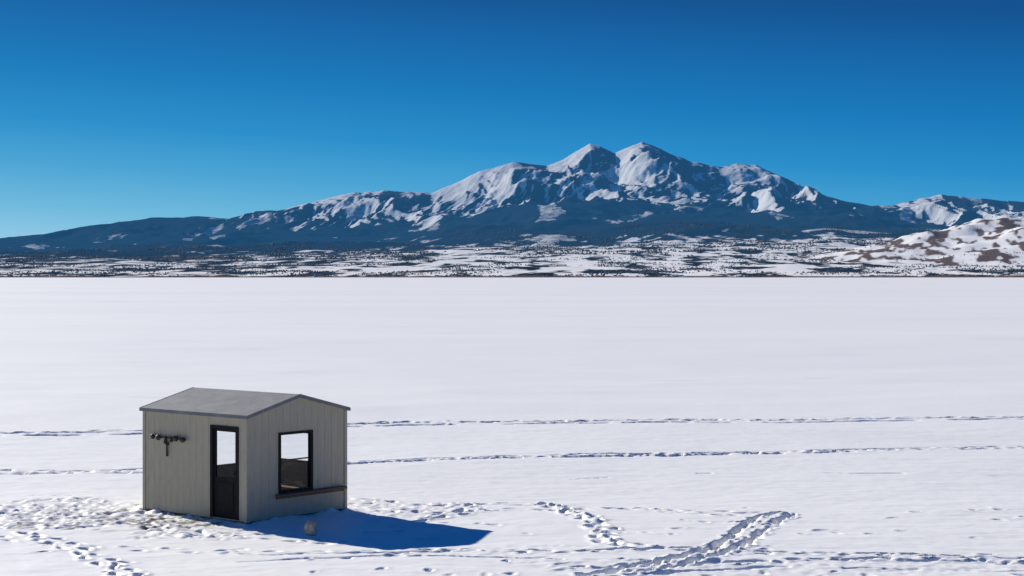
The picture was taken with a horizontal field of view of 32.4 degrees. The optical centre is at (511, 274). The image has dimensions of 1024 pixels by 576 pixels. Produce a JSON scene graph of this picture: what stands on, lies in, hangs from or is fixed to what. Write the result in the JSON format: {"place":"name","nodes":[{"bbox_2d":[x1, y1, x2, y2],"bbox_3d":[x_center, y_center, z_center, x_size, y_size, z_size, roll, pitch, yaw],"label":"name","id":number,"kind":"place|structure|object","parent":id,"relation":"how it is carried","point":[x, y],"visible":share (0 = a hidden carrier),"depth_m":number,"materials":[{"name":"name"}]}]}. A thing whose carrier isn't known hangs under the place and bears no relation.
{"place":"outdoors","nodes":[
{"label":"outdoors","id":0,"kind":"place"},
{"bbox_2d":[146,411,243,521],"bbox_3d":[-6.827,4.075,37.801,3.398,2.190,0.024,0,0,40],"label":"wall","id":1,"kind":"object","parent":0,"point":[178,479],"depth_m":38.02,"materials":[{"name":"grey metal"}]},
{"bbox_2d":[150,434,185,455],"bbox_3d":[-7.472,3.723,38.240,1.165,0.475,0.145,0,0,40],"label":"wall light fixture","id":2,"kind":"object","parent":1,"relation":"attached to","point":[171,438],"depth_m":38.25,"materials":[{"name":"metal"}]},
{"bbox_2d":[210,425,238,519],"bbox_3d":[-6.046,4.173,37.166,0.906,1.954,0.094,0,0,40],"label":"door frame","id":3,"kind":"object","parent":1,"relation":"in","point":[212,427],"visible":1,"depth_m":37.37,"materials":[{"name":"black metal"}]},
{"bbox_2d":[214,428,235,518],"bbox_3d":[-6.041,4.205,37.154,0.740,1.870,0.047,0,0,40],"label":"door","id":4,"kind":"structure","parent":3,"relation":"in","point":[224,497],"depth_m":37.19,"materials":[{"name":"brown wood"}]},
{"bbox_2d":[281,457,308,460],"bbox_3d":[-4.676,3.965,37.778,0.018,0.030,0.858,0,0,40],"label":"window rail","id":5,"kind":"object","parent":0,"point":[295,458],"depth_m":37.80,"materials":[{"name":"grey metal"}]},
{"bbox_2d":[249,398,345,521],"bbox_3d":[-4.605,3.895,37.805,0.019,2.550,2.878,0,0,40],"label":"gable wall siding","id":6,"kind":"object","parent":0,"point":[324,423],"visible":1,"depth_m":37.79,"materials":[{"name":"grey metal"}]},
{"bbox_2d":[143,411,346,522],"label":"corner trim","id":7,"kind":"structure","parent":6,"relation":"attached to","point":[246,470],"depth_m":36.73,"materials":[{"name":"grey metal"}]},
{"bbox_2d":[276,486,346,498],"bbox_3d":[-4.316,4.715,38.018,0.104,0.100,2.020,0,0,40],"label":"window ledge","id":8,"kind":"object","parent":6,"relation":"attached to","point":[309,492],"depth_m":37.98,"materials":[{"name":"brown wood"}]},
{"bbox_2d":[0,277,1023,575],"bbox_3d":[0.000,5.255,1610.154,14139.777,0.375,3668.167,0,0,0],"label":"snow ground","id":9,"kind":"structure","parent":0,"point":[684,425],"depth_m":62.84,"materials":[{"name":"white snow"}]},
{"bbox_2d":[143,509,342,523],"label":"skids","id":10,"kind":"object","parent":9,"relation":"on","point":[179,514],"visible":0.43,"depth_m":37.65,"materials":[{"name":"brown wood"}]},
{"bbox_2d":[304,519,316,535],"bbox_3d":[-4.037,5.095,35.327,0.268,0.345,0.259,0,0,0],"label":"rock","id":11,"kind":"object","parent":9,"relation":"on","point":[310,527],"visible":1,"depth_m":35.23,"materials":[{"name":"stone"}]},
{"bbox_2d":[0,142,1023,276],"bbox_3d":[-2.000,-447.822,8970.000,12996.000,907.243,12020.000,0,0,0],"label":"mountain range","id":12,"kind":"structure","parent":0,"point":[592,189],"depth_m":8252.16,"materials":[{"name":"white snow"}]},
{"bbox_2d":[0,216,1023,276],"bbox_3d":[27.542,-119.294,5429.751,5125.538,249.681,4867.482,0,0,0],"label":"distant trees","id":13,"kind":"object","parent":12,"relation":"on","point":[220,256],"visible":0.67,"depth_m":4501.56,"materials":[{"name":"green plant"}]},
{"bbox_2d":[0,0,1023,237],"label":"sky","id":14,"kind":"structure","parent":0,"point":[112,111],"materials":[{"name":"blue"}]},
{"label":"floor","id":15,"kind":"structure","parent":0,"visible":0},
{"bbox_2d":[281,483,307,488],"bbox_3d":[-5.186,4.944,39.745,2.800,0.388,0.500,0,0,40],"label":"inside bench","id":16,"kind":"object","parent":15,"relation":"on","point":[287,486],"visible":0.07,"depth_m":39.41,"materials":[{"name":"brown wood"}]},
{"bbox_3d":[-4.631,3.895,37.825,0.044,2.550,2.880,0,0,40],"label":"gable wall","id":17,"kind":"object","parent":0,"visible":0},
{"bbox_2d":[141,387,297,415],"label":"roof","id":18,"kind":"structure","parent":17,"relation":"on","point":[224,401],"depth_m":38.28,"materials":[{"name":"metal"}]},
{"bbox_2d":[139,387,350,418],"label":"fascia","id":19,"kind":"structure","parent":18,"relation":"attached to","point":[257,412],"depth_m":37.73,"materials":[{"name":"metal"}]},
{"bbox_2d":[281,458,307,489],"bbox_3d":[-4.998,4.075,39.969,3.400,2.190,0.044,0,0,40],"label":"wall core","id":20,"kind":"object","parent":17,"relation":"attached to","point":[292,472],"visible":0.13,"depth_m":39.88,"materials":[{"name":"brown wood"}]},
{"bbox_2d":[281,458,307,462],"bbox_3d":[-4.969,3.890,39.964,1.885,0.700,0.085,0,0,40],"label":"window frame","id":21,"kind":"object","parent":20,"relation":"in","point":[306,461],"visible":0.05,"depth_m":39.80,"materials":[{"name":"black metal"}]},
{"bbox_2d":[278,430,312,493],"bbox_3d":[-4.662,4.010,37.767,0.092,1.292,0.999,0,0,40],"label":"window frame","id":22,"kind":"object","parent":17,"relation":"attached to","point":[310,460],"visible":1,"depth_m":37.94,"materials":[{"name":"black metal"}]},
{"label":"far gable wall siding","id":23,"kind":"object","parent":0,"visible":0},
{"bbox_2d":[217,463,234,477],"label":"wall","id":24,"kind":"structure","parent":23,"relation":"attached to","point":[224,471],"depth_m":40.62,"materials":[{"name":"brown wood"}]},
{"bbox_2d":[217,463,234,466],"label":"window frame","id":25,"kind":"object","parent":24,"relation":"attached to","point":[228,464],"visible":0.07,"depth_m":40.61,"materials":[{"name":"black metal"}]}
]}

